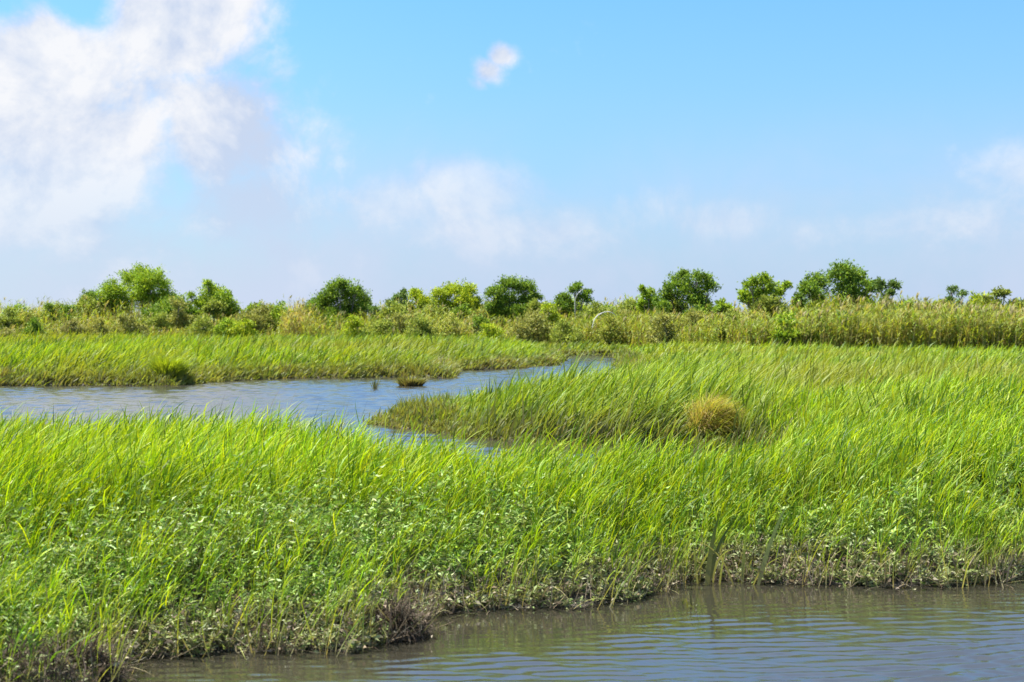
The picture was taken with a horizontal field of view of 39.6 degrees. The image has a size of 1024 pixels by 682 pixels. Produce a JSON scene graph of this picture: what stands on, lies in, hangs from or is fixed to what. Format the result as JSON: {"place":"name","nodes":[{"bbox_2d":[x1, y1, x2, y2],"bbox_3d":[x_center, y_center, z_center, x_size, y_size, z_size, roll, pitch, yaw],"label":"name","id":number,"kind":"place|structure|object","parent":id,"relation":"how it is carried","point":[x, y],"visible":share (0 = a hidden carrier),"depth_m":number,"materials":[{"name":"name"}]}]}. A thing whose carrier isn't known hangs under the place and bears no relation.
{"place":"outdoors","nodes":[
{"label":"outdoors","id":0,"kind":"place"},
{"bbox_2d":[0,355,1023,681],"bbox_3d":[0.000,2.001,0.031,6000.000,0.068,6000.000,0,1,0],"label":"water","id":1,"kind":"structure","parent":0,"point":[746,631],"depth_m":9.13,"materials":[{"name":"grey liquid"}]},
{"bbox_2d":[370,376,381,388],"bbox_3d":[-3.897,1.177,40.833,0.441,0.439,0.299,0,1,5],"label":"rush tuft","id":2,"kind":"object","parent":1,"relation":"on","point":[375,385],"visible":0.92,"depth_m":40.85,"materials":[{"name":"green plant"}]},
{"bbox_2d":[395,374,429,385],"bbox_3d":[-2.999,1.173,42.692,1.231,0.390,1.244,0,1,0],"label":"sedge islet","id":3,"kind":"object","parent":1,"relation":"on","point":[410,381],"visible":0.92,"depth_m":42.47,"materials":[{"name":"green plant"}]},
{"bbox_2d":[693,514,761,584],"bbox_3d":[1.645,1.590,10.686,0.569,0.590,0.117,0,1,0],"label":"cattail","id":4,"kind":"object","parent":1,"relation":"on","point":[711,565],"visible":0.88,"depth_m":10.71,"materials":[{"name":"green plant"}]},
{"bbox_2d":[699,503,794,584],"bbox_3d":[1.778,1.545,10.685,0.764,0.680,0.116,0,1,0],"label":"cattail","id":5,"kind":"object","parent":1,"relation":"on","point":[760,575],"visible":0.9,"depth_m":10.67,"materials":[{"name":"green plant"}]},
{"bbox_2d":[0,0,1023,317],"label":"sky","id":6,"kind":"structure","parent":0,"point":[267,150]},
{"bbox_2d":[7,319,1022,675],"bbox_3d":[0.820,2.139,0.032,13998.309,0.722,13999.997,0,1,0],"label":"ground","id":7,"kind":"structure","parent":0,"point":[573,597],"depth_m":10.14,"materials":[{"name":"brown soil"}]},
{"bbox_2d":[0,325,18,338],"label":"shrub","id":8,"kind":"object","parent":7,"relation":"on","point":[6,331],"visible":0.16,"depth_m":81.38,"materials":[{"name":"green plant"}]},
{"bbox_2d":[0,304,21,330],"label":"shrub","id":9,"kind":"object","parent":7,"relation":"on","point":[9,319],"visible":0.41,"depth_m":97.09,"materials":[{"name":"green plant"}]},
{"bbox_2d":[1,303,29,317],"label":"bush","id":10,"kind":"object","parent":7,"relation":"on","point":[17,305],"visible":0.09,"depth_m":101.72,"materials":[{"name":"green plant"}]},
{"bbox_2d":[13,307,42,332],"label":"shrub","id":11,"kind":"object","parent":7,"relation":"on","point":[28,315],"visible":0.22,"depth_m":97.75,"materials":[{"name":"green plant"}]},
{"bbox_2d":[19,317,46,335],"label":"shrub","id":12,"kind":"object","parent":7,"relation":"on","point":[35,326],"visible":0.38,"depth_m":90.61,"materials":[{"name":"green plant"}]},
{"bbox_2d":[0,614,97,681],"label":"root clump","id":13,"kind":"object","parent":7,"relation":"on","point":[48,671],"visible":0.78,"depth_m":7.32,"materials":[{"name":"brown plant"}]},
{"bbox_2d":[41,301,58,333],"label":"shrub","id":14,"kind":"object","parent":7,"relation":"on","point":[51,306],"visible":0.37,"depth_m":100.16,"materials":[{"name":"green plant"}]},
{"bbox_2d":[39,301,74,325],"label":"bush","id":15,"kind":"object","parent":7,"relation":"on","point":[57,307],"visible":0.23,"depth_m":101.19,"materials":[{"name":"green plant"}]},
{"bbox_2d":[56,303,76,324],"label":"shrub","id":16,"kind":"object","parent":7,"relation":"on","point":[66,309],"visible":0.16,"depth_m":99.37,"materials":[{"name":"green plant"}]},
{"bbox_2d":[59,316,85,335],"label":"shrub","id":17,"kind":"object","parent":7,"relation":"on","point":[71,323],"visible":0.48,"depth_m":92.20,"materials":[{"name":"green plant"}]},
{"bbox_2d":[71,293,102,321],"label":"bush","id":18,"kind":"object","parent":7,"relation":"on","point":[79,305],"visible":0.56,"depth_m":101.16,"materials":[{"name":"green plant"}]},
{"bbox_2d":[77,288,103,301],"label":"tree","id":19,"kind":"object","parent":7,"relation":"on","point":[89,293],"visible":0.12,"depth_m":104.31,"materials":[{"name":"green plant"}]},
{"bbox_2d":[77,318,109,335],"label":"shrub","id":20,"kind":"object","parent":7,"relation":"on","point":[99,324],"visible":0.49,"depth_m":93.32,"materials":[{"name":"green plant"}]},
{"bbox_2d":[49,625,139,681],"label":"root clump","id":21,"kind":"object","parent":7,"relation":"on","point":[105,656],"visible":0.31,"depth_m":7.76,"materials":[{"name":"brown plant"}]},
{"bbox_2d":[96,295,130,321],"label":"bush","id":22,"kind":"object","parent":7,"relation":"on","point":[112,306],"visible":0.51,"depth_m":101.45,"materials":[{"name":"green plant"}]},
{"bbox_2d":[109,312,153,336],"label":"shrub","id":23,"kind":"object","parent":7,"relation":"on","point":[123,320],"visible":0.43,"depth_m":92.05,"materials":[{"name":"green plant"}]},
{"bbox_2d":[92,261,186,313],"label":"tree","id":24,"kind":"object","parent":7,"relation":"on","point":[150,283],"visible":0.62,"depth_m":102.06,"materials":[{"name":"green plant"}]},
{"bbox_2d":[136,299,163,325],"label":"bush","id":25,"kind":"object","parent":7,"relation":"on","point":[146,311],"visible":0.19,"depth_m":98.53,"materials":[{"name":"green plant"}]},
{"bbox_2d":[142,309,172,332],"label":"shrub","id":26,"kind":"object","parent":7,"relation":"on","point":[156,321],"visible":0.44,"depth_m":94.86,"materials":[{"name":"green plant"}]},
{"bbox_2d":[145,352,195,380],"bbox_3d":[-10.422,0.754,43.475,1.700,0.935,1.735,0,1,0],"label":"grass tussock","id":27,"kind":"object","parent":7,"relation":"on","point":[176,366],"depth_m":43.17,"materials":[{"name":"green plant"}]},
{"bbox_2d":[151,293,202,325],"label":"bush","id":28,"kind":"object","parent":7,"relation":"on","point":[167,308],"visible":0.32,"depth_m":98.01,"materials":[{"name":"green plant"}]},
{"bbox_2d":[166,296,195,330],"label":"shrub","id":29,"kind":"object","parent":7,"relation":"on","point":[179,316],"visible":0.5,"depth_m":96.32,"materials":[{"name":"green plant"}]},
{"bbox_2d":[181,313,219,335],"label":"shrub","id":30,"kind":"object","parent":7,"relation":"on","point":[198,325],"visible":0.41,"depth_m":92.25,"materials":[{"name":"green plant"}]},
{"bbox_2d":[185,278,240,318],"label":"tree","id":31,"kind":"object","parent":7,"relation":"on","point":[214,291],"visible":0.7,"depth_m":100.22,"materials":[{"name":"green plant"}]},
{"bbox_2d":[200,296,227,324],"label":"bush","id":32,"kind":"object","parent":7,"relation":"on","point":[213,306],"visible":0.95,"depth_m":98.77,"materials":[{"name":"green plant"}]},
{"bbox_2d":[211,316,241,337],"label":"shrub","id":33,"kind":"object","parent":7,"relation":"on","point":[223,326],"visible":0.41,"depth_m":89.38,"materials":[{"name":"green plant"}]},
{"bbox_2d":[226,316,257,338],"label":"shrub","id":34,"kind":"object","parent":7,"relation":"on","point":[244,323],"visible":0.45,"depth_m":88.58,"materials":[{"name":"green plant"}]},
{"bbox_2d":[239,301,268,318],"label":"bush","id":35,"kind":"object","parent":7,"relation":"on","point":[249,306],"visible":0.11,"depth_m":97.04,"materials":[{"name":"green plant"}]},
{"bbox_2d":[232,299,276,332],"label":"shrub","id":36,"kind":"object","parent":7,"relation":"on","point":[257,317],"visible":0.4,"depth_m":92.81,"materials":[{"name":"green plant"}]},
{"bbox_2d":[262,310,286,333],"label":"shrub","id":37,"kind":"object","parent":7,"relation":"on","point":[274,316],"visible":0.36,"depth_m":93.24,"materials":[{"name":"green plant"}]},
{"bbox_2d":[260,300,298,321],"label":"bush","id":38,"kind":"object","parent":7,"relation":"on","point":[277,308],"visible":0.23,"depth_m":96.95,"materials":[{"name":"green plant"}]},
{"bbox_2d":[295,294,337,325],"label":"bush","id":39,"kind":"object","parent":7,"relation":"on","point":[311,301],"visible":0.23,"depth_m":96.83,"materials":[{"name":"green plant"}]},
{"bbox_2d":[0,327,651,385],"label":"cordgrass","id":40,"kind":"object","parent":7,"relation":"on","point":[71,353],"visible":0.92,"depth_m":51.80,"materials":[{"name":"green plant"}]},
{"bbox_2d":[308,274,376,329],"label":"tree","id":41,"kind":"object","parent":7,"relation":"on","point":[339,289],"visible":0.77,"depth_m":95.58,"materials":[{"name":"green plant"}]},
{"bbox_2d":[340,314,366,338],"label":"shrub","id":42,"kind":"object","parent":7,"relation":"on","point":[354,323],"visible":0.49,"depth_m":87.36,"materials":[{"name":"green plant"}]},
{"bbox_2d":[366,304,379,326],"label":"shrub","id":43,"kind":"object","parent":7,"relation":"on","point":[374,308],"visible":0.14,"depth_m":92.93,"materials":[{"name":"green plant"}]},
{"bbox_2d":[356,315,398,337],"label":"shrub","id":44,"kind":"object","parent":7,"relation":"on","point":[380,326],"visible":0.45,"depth_m":87.59,"materials":[{"name":"green plant"}]},
{"bbox_2d":[372,299,412,324],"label":"bush","id":45,"kind":"object","parent":7,"relation":"on","point":[391,310],"visible":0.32,"depth_m":92.29,"materials":[{"name":"green plant"}]},
{"bbox_2d":[383,288,416,313],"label":"tree","id":46,"kind":"object","parent":7,"relation":"on","point":[402,296],"visible":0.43,"depth_m":96.41,"materials":[{"name":"green plant"}]},
{"bbox_2d":[387,312,415,336],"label":"shrub","id":47,"kind":"object","parent":7,"relation":"on","point":[399,319],"visible":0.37,"depth_m":88.53,"materials":[{"name":"green plant"}]},
{"bbox_2d":[365,588,444,643],"bbox_3d":[-0.719,1.802,8.965,0.690,0.480,0.574,0,1,0],"label":"root clump","id":48,"kind":"object","parent":7,"relation":"on","point":[412,620],"visible":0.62,"depth_m":8.90,"materials":[{"name":"brown plant"}]},
{"bbox_2d":[401,314,438,338],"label":"shrub","id":49,"kind":"object","parent":7,"relation":"on","point":[421,323],"visible":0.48,"depth_m":85.94,"materials":[{"name":"green plant"}]},
{"bbox_2d":[406,286,437,310],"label":"tree","id":50,"kind":"object","parent":7,"relation":"on","point":[416,294],"visible":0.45,"depth_m":95.72,"materials":[{"name":"green plant"}]},
{"bbox_2d":[412,299,447,323],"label":"bush","id":51,"kind":"object","parent":7,"relation":"on","point":[440,310],"visible":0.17,"depth_m":93.29,"materials":[{"name":"green plant"}]},
{"bbox_2d":[430,311,468,338],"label":"shrub","id":52,"kind":"object","parent":7,"relation":"on","point":[446,323],"visible":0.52,"depth_m":85.97,"materials":[{"name":"green plant"}]},
{"bbox_2d":[428,277,483,316],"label":"tree","id":53,"kind":"object","parent":7,"relation":"on","point":[464,294],"visible":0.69,"depth_m":95.37,"materials":[{"name":"green plant"}]},
{"bbox_2d":[445,303,474,328],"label":"bush","id":54,"kind":"object","parent":7,"relation":"on","point":[462,308],"visible":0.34,"depth_m":91.99,"materials":[{"name":"green plant"}]},
{"bbox_2d":[465,313,489,335],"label":"shrub","id":55,"kind":"object","parent":7,"relation":"on","point":[478,320],"visible":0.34,"depth_m":86.28,"materials":[{"name":"green plant"}]},
{"bbox_2d":[471,296,505,325],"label":"bush","id":56,"kind":"object","parent":7,"relation":"on","point":[480,311],"visible":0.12,"depth_m":92.06,"materials":[{"name":"green plant"}]},
{"bbox_2d":[479,321,505,339],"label":"shrub","id":57,"kind":"object","parent":7,"relation":"on","point":[490,329],"visible":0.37,"depth_m":83.74,"materials":[{"name":"green plant"}]},
{"bbox_2d":[0,427,1023,681],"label":"leafy weed","id":58,"kind":"object","parent":7,"relation":"on","point":[314,581],"visible":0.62,"depth_m":9.88,"materials":[{"name":"green plant"}]},
{"bbox_2d":[0,289,1023,352],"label":"cane thicket","id":59,"kind":"object","parent":7,"relation":"on","point":[902,326],"visible":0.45,"depth_m":67.20,"materials":[{"name":"green plant"}]},
{"bbox_2d":[0,346,1023,452],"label":"sedge","id":60,"kind":"object","parent":7,"relation":"on","point":[404,406],"visible":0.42,"depth_m":42.83,"materials":[{"name":"green plant"}]},
{"bbox_2d":[0,360,1023,681],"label":"cordgrass","id":61,"kind":"object","parent":7,"relation":"on","point":[934,428],"visible":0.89,"depth_m":11.26,"materials":[{"name":"green plant"}]},
{"bbox_2d":[0,518,1023,681],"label":"dead plant litter","id":62,"kind":"object","parent":7,"relation":"on","point":[429,612],"visible":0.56,"depth_m":9.69,"materials":[{"name":"brown plant"}]},
{"bbox_2d":[481,274,544,326],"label":"tree","id":63,"kind":"object","parent":7,"relation":"on","point":[503,299],"visible":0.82,"depth_m":91.49,"materials":[{"name":"green plant"}]},
{"bbox_2d":[505,305,553,344],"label":"shrub","id":64,"kind":"object","parent":7,"relation":"on","point":[526,329],"visible":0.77,"depth_m":83.97,"materials":[{"name":"green plant"}]},
{"bbox_2d":[524,297,543,317],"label":"bush","id":65,"kind":"object","parent":7,"relation":"on","point":[534,302],"visible":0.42,"depth_m":90.27,"materials":[{"name":"green plant"}]},
{"bbox_2d":[538,299,564,329],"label":"shrub","id":66,"kind":"object","parent":7,"relation":"on","point":[547,306],"visible":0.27,"depth_m":87.29,"materials":[{"name":"green plant"}]},
{"bbox_2d":[546,318,590,345],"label":"shrub","id":67,"kind":"object","parent":7,"relation":"on","point":[561,334],"visible":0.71,"depth_m":82.41,"materials":[{"name":"green plant"}]},
{"bbox_2d":[553,295,586,323],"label":"bush","id":68,"kind":"object","parent":7,"relation":"on","point":[583,307],"visible":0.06,"depth_m":91.62,"materials":[{"name":"green plant"}]},
{"bbox_2d":[551,281,594,323],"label":"tree","id":69,"kind":"object","parent":7,"relation":"on","point":[563,300],"visible":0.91,"depth_m":90.03,"materials":[{"name":"green plant"}]},
{"bbox_2d":[577,299,614,325],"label":"shrub","id":70,"kind":"object","parent":7,"relation":"on","point":[593,306],"visible":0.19,"depth_m":86.27,"materials":[{"name":"green plant"}]},
{"bbox_2d":[598,302,615,312],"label":"bush","id":71,"kind":"object","parent":7,"relation":"on","point":[607,305],"visible":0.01,"depth_m":88.58,"materials":[{"name":"green plant"}]},
{"bbox_2d":[590,314,626,345],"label":"shrub","id":72,"kind":"object","parent":7,"relation":"on","point":[606,335],"visible":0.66,"depth_m":81.78,"materials":[{"name":"green plant"}]},
{"bbox_2d":[611,295,639,319],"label":"bush","id":73,"kind":"object","parent":7,"relation":"on","point":[628,303],"visible":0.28,"depth_m":86.01,"materials":[{"name":"green plant"}]},
{"bbox_2d":[616,308,641,330],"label":"shrub","id":74,"kind":"object","parent":7,"relation":"on","point":[624,311],"visible":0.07,"depth_m":85.00,"materials":[{"name":"green plant"}]},
{"bbox_2d":[634,284,658,317],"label":"tree","id":75,"kind":"object","parent":7,"relation":"on","point":[642,303],"visible":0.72,"depth_m":82.88,"materials":[{"name":"green plant"}]},
{"bbox_2d":[642,312,685,345],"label":"shrub","id":76,"kind":"object","parent":7,"relation":"on","point":[660,332],"visible":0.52,"depth_m":74.32,"materials":[{"name":"green plant"}]},
{"bbox_2d":[657,298,689,319],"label":"bush","id":77,"kind":"object","parent":7,"relation":"on","point":[678,307],"visible":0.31,"depth_m":80.70,"materials":[{"name":"green plant"}]},
{"bbox_2d":[651,267,722,320],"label":"tree","id":78,"kind":"object","parent":7,"relation":"on","point":[690,291],"visible":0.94,"depth_m":78.40,"materials":[{"name":"green plant"}]},
{"bbox_2d":[670,305,714,339],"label":"shrub","id":79,"kind":"object","parent":7,"relation":"on","point":[691,314],"visible":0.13,"depth_m":73.73,"materials":[{"name":"green plant"}]},
{"bbox_2d":[363,334,1023,450],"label":"cordgrass","id":80,"kind":"object","parent":7,"relation":"on","point":[665,382],"visible":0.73,"depth_m":24.94,"materials":[{"name":"green plant"}]},
{"bbox_2d":[681,300,713,319],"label":"bush","id":81,"kind":"object","parent":7,"relation":"on","point":[708,307],"visible":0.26,"depth_m":76.91,"materials":[{"name":"green plant"}]},
{"bbox_2d":[674,385,747,437],"bbox_3d":[3.195,1.159,22.573,1.592,1.105,1.503,0,1,0],"label":"dry grass tussock","id":82,"kind":"object","parent":7,"relation":"on","point":[714,413],"visible":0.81,"depth_m":22.32,"materials":[{"name":"plant"}]},
{"bbox_2d":[711,297,738,316],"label":"bush","id":83,"kind":"object","parent":7,"relation":"on","point":[721,306],"visible":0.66,"depth_m":73.82,"materials":[{"name":"green plant"}]},
{"bbox_2d":[706,308,744,345],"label":"shrub","id":84,"kind":"object","parent":7,"relation":"on","point":[729,314],"visible":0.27,"depth_m":68.86,"materials":[{"name":"green plant"}]},
{"bbox_2d":[741,307,771,327],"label":"shrub","id":85,"kind":"object","parent":7,"relation":"on","point":[761,313],"visible":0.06,"depth_m":68.67,"materials":[{"name":"green plant"}]},
{"bbox_2d":[735,271,792,309],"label":"tree","id":86,"kind":"object","parent":7,"relation":"on","point":[745,296],"visible":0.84,"depth_m":71.47,"materials":[{"name":"green plant"}]},
{"bbox_2d":[749,292,786,317],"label":"bush","id":87,"kind":"object","parent":7,"relation":"on","point":[768,301],"visible":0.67,"depth_m":70.61,"materials":[{"name":"green plant"}]},
{"bbox_2d":[767,310,805,346],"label":"shrub","id":88,"kind":"object","parent":7,"relation":"on","point":[793,335],"visible":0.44,"depth_m":65.08,"materials":[{"name":"green plant"}]},
{"bbox_2d":[797,305,836,344],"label":"shrub","id":89,"kind":"object","parent":7,"relation":"on","point":[815,314],"visible":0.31,"depth_m":65.03,"materials":[{"name":"green plant"}]},
{"bbox_2d":[811,297,839,311],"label":"bush","id":90,"kind":"object","parent":7,"relation":"on","point":[818,301],"visible":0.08,"depth_m":70.56,"materials":[{"name":"green plant"}]},
{"bbox_2d":[791,258,886,312],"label":"tree","id":91,"kind":"object","parent":7,"relation":"on","point":[848,278],"visible":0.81,"depth_m":71.15,"materials":[{"name":"green plant"}]},
{"bbox_2d":[831,308,867,342],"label":"shrub","id":92,"kind":"object","parent":7,"relation":"on","point":[839,314],"visible":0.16,"depth_m":65.10,"materials":[{"name":"green plant"}]},
{"bbox_2d":[871,276,902,304],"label":"tree","id":93,"kind":"object","parent":7,"relation":"on","point":[879,283],"visible":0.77,"depth_m":69.87,"materials":[{"name":"green plant"}]},
{"bbox_2d":[892,299,914,309],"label":"shrub","id":94,"kind":"object","parent":7,"relation":"on","point":[906,302],"visible":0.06,"depth_m":66.88,"materials":[{"name":"green plant"}]},
{"bbox_2d":[934,298,952,307],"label":"bush","id":95,"kind":"object","parent":7,"relation":"on","point":[940,300],"visible":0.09,"depth_m":69.24,"materials":[{"name":"green plant"}]},
{"bbox_2d":[945,284,968,306],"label":"tree","id":96,"kind":"object","parent":7,"relation":"on","point":[953,289],"visible":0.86,"depth_m":67.85,"materials":[{"name":"green plant"}]},
{"bbox_2d":[961,305,992,344],"bbox_3d":[20.874,-0.251,63.650,1.880,2.859,1.887,0,1,0],"label":"shrub","id":97,"kind":"object","parent":7,"relation":"on","point":[982,317],"visible":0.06,"depth_m":63.59,"materials":[{"name":"green plant"}]},
{"bbox_2d":[968,290,1004,310],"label":"bush","id":98,"kind":"object","parent":7,"relation":"on","point":[974,297],"visible":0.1,"depth_m":68.64,"materials":[{"name":"green plant"}]},
{"bbox_2d":[974,285,1011,311],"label":"tree","id":99,"kind":"object","parent":7,"relation":"on","point":[999,292],"visible":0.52,"depth_m":68.04,"materials":[{"name":"green plant"}]},
{"bbox_2d":[1004,297,1023,313],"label":"bush","id":100,"kind":"object","parent":7,"relation":"on","point":[1020,302],"visible":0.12,"depth_m":67.63,"materials":[{"name":"green plant"}]},
{"bbox_2d":[680,592,697,607],"bbox_3d":[1.251,1.804,9.848,0.278,0.187,0.091,0,1,-16],"label":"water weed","id":101,"kind":"object","parent":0,"point":[695,605],"visible":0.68,"depth_m":9.89,"materials":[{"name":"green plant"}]}
]}

